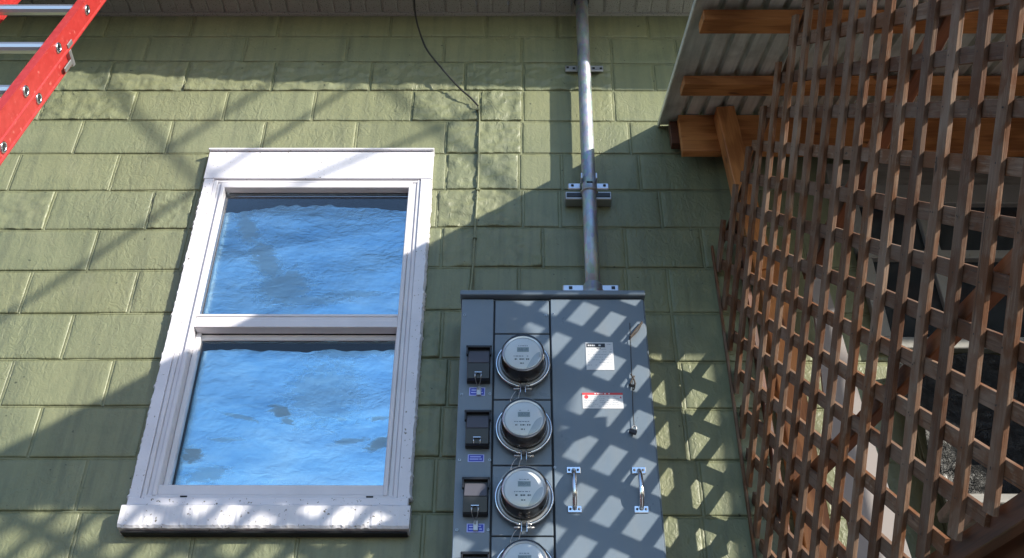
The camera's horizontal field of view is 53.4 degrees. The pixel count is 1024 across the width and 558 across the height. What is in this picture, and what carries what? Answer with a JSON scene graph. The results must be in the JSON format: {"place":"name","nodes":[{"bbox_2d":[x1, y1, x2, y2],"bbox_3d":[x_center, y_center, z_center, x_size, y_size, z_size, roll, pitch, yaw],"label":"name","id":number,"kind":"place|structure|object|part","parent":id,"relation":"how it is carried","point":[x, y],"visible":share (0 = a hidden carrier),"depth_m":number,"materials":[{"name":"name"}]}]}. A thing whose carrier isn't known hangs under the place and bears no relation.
{"place":"outdoors","nodes":[
{"label":"outdoors","id":0,"kind":"place"},
{"label":"ground","id":1,"kind":"structure","parent":0,"visible":0},
{"bbox_2d":[0,0,105,164],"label":"extension ladder","id":2,"kind":"object","parent":1,"relation":"on","point":[26,93],"visible":1,"depth_m":3.95,"materials":[{"name":"red metal"}]},
{"bbox_2d":[0,9,1023,557],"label":"wall","id":3,"kind":"structure","parent":1,"relation":"on","point":[104,163],"depth_m":4.17,"materials":[{"name":"green paint"}]},
{"bbox_2d":[117,148,434,536],"bbox_3d":[-0.816,0.277,4.043,0.970,1.714,0.508,0,-36,0],"label":"sash window","id":4,"kind":"structure","parent":3,"relation":"attached to","point":[160,503],"depth_m":3.85,"materials":[{"name":"white paint"}]},
{"bbox_2d":[175,349,394,484],"bbox_3d":[-0.811,0.514,3.708,0.735,0.606,0.005,0,-36,0],"label":"foil sheet","id":5,"kind":"object","parent":4,"relation":"attached to","point":[271,417],"visible":0.91,"depth_m":3.71,"materials":[{"name":"blue plastic"}]},
{"bbox_2d":[203,204,406,313],"bbox_3d":[-0.815,-0.053,4.078,0.762,0.641,0.005,0,-36,0],"label":"foil sheet","id":6,"kind":"object","parent":4,"relation":"attached to","point":[312,259],"visible":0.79,"depth_m":4.09,"materials":[{"name":"blue plastic"}]},
{"bbox_2d":[8,0,693,15],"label":"eave","id":7,"kind":"object","parent":3,"relation":"on","point":[381,7],"visible":0.51,"depth_m":4.89,"materials":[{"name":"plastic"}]},
{"bbox_2d":[413,0,479,289],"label":"data cable","id":8,"kind":"object","parent":7,"relation":"hanging from","point":[478,159],"visible":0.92,"depth_m":4.39,"materials":[{"name":"black rubber"}]},
{"bbox_2d":[452,290,665,557],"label":"meter cabinet","id":9,"kind":"object","parent":3,"relation":"attached to","point":[593,461],"visible":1,"depth_m":3.39,"materials":[{"name":"grey metal"}]},
{"bbox_2d":[496,334,549,400],"bbox_3d":[0.037,0.298,3.474,0.189,0.248,0.106,0,-36,0],"label":"electric meter","id":10,"kind":"object","parent":9,"relation":"attached to","point":[522,360],"visible":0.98,"depth_m":3.47,"materials":[{"name":"black plastic"}]},
{"bbox_2d":[495,398,551,467],"bbox_3d":[0.039,0.500,3.329,0.189,0.248,0.106,0,-36,0],"label":"electric meter","id":11,"kind":"object","parent":9,"relation":"attached to","point":[523,426],"visible":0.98,"depth_m":3.32,"materials":[{"name":"black plastic"}]},
{"bbox_2d":[494,466,553,541],"bbox_3d":[0.038,0.698,3.186,0.189,0.248,0.106,0,-36,0],"label":"electric meter","id":12,"kind":"object","parent":9,"relation":"attached to","point":[523,495],"visible":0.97,"depth_m":3.18,"materials":[{"name":"black plastic"}]},
{"bbox_2d":[497,539,551,557],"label":"electric meter","id":13,"kind":"object","parent":9,"relation":"attached to","point":[524,548],"visible":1,"depth_m":3.06,"materials":[{"name":"black plastic"}]},
{"bbox_2d":[574,0,602,289],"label":"service conduit","id":14,"kind":"object","parent":9,"relation":"attached to","point":[591,249],"visible":0.79,"depth_m":4.25,"materials":[{"name":"metal"}]},
{"bbox_2d":[565,66,602,71],"bbox_3d":[0.330,-0.971,4.650,0.175,0.036,0.039,0,-36,0],"label":"pipe strap","id":15,"kind":"object","parent":14,"relation":"attached to","point":[575,68],"visible":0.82,"depth_m":4.65,"materials":[{"name":"silver metal"}]},
{"bbox_2d":[565,173,611,205],"bbox_3d":[0.314,-0.370,4.180,0.190,0.086,0.127,0,-36,0],"label":"strut clamp","id":16,"kind":"object","parent":14,"relation":"attached to","point":[575,198],"visible":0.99,"depth_m":4.18,"materials":[{"name":"silver metal"}]},
{"bbox_3d":[0.305,0.676,3.269,0.337,1.478,0.009,0,-36,0],"label":"door","id":17,"kind":"part","parent":9,"relation":"part of","materials":[{"name":"grey metal"}]},
{"bbox_2d":[629,321,642,426],"bbox_3d":[0.432,0.320,3.504,0.067,0.420,0.013,1,-36,-1],"label":"frayed cord","id":18,"kind":"object","parent":9,"relation":"hanging from","point":[632,334],"visible":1,"depth_m":3.52,"materials":[{"name":"plastic"}]},
{"bbox_2d":[629,425,636,434],"bbox_3d":[0.401,0.500,3.374,0.028,0.036,0.012,0,-36,0],"label":"padlock","id":19,"kind":"object","parent":18,"relation":"hanging from","point":[633,431],"visible":1,"depth_m":3.37,"materials":[{"name":"grey metal"}]},
{"bbox_2d":[563,285,618,289],"bbox_3d":[0.303,0.077,3.901,0.215,0.115,0.033,0,-36,0],"label":"mounting bracket","id":20,"kind":"object","parent":3,"relation":"attached to","point":[580,287],"visible":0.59,"depth_m":3.92,"materials":[{"name":"silver metal"}]},
{"bbox_2d":[807,253,911,557],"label":"white panel","id":21,"kind":"object","parent":3,"relation":"attached to","point":[888,515],"visible":0.25,"depth_m":3.38,"materials":[{"name":"grey"}]},
{"bbox_2d":[710,0,1023,557],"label":"lattice screen","id":22,"kind":"object","parent":3,"relation":"attached to","point":[996,525],"visible":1,"depth_m":2.59,"materials":[{"name":"brown wood"}]},
{"bbox_2d":[983,532,1023,557],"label":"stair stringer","id":23,"kind":"object","parent":22,"relation":"attached to","point":[1013,548],"depth_m":2.09,"materials":[{"name":"brown wood"}]},
{"bbox_2d":[825,164,1023,352],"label":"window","id":24,"kind":"structure","parent":3,"relation":"attached to","point":[1004,247],"depth_m":4.07,"materials":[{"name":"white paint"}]},
{"bbox_2d":[899,352,1023,501],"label":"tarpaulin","id":25,"kind":"object","parent":24,"relation":"hanging from","point":[985,415],"visible":0.29,"depth_m":3.48,"materials":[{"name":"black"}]},
{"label":"concrete slab","id":26,"kind":"structure","parent":1,"relation":"on","visible":0},
{"bbox_2d":[657,0,1023,557],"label":"porch roof","id":27,"kind":"structure","parent":26,"relation":"on","point":[731,53],"depth_m":4.00,"materials":[{"name":"wood"}]},
{"bbox_2d":[937,494,1016,530],"bbox_3d":[2.115,0.659,2.740,1.804,0.179,0.296,0,-36,0],"label":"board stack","id":28,"kind":"object","parent":27,"relation":"attached to","point":[943,513],"visible":0.21,"depth_m":2.80,"materials":[{"name":"beige wood"}]}
]}

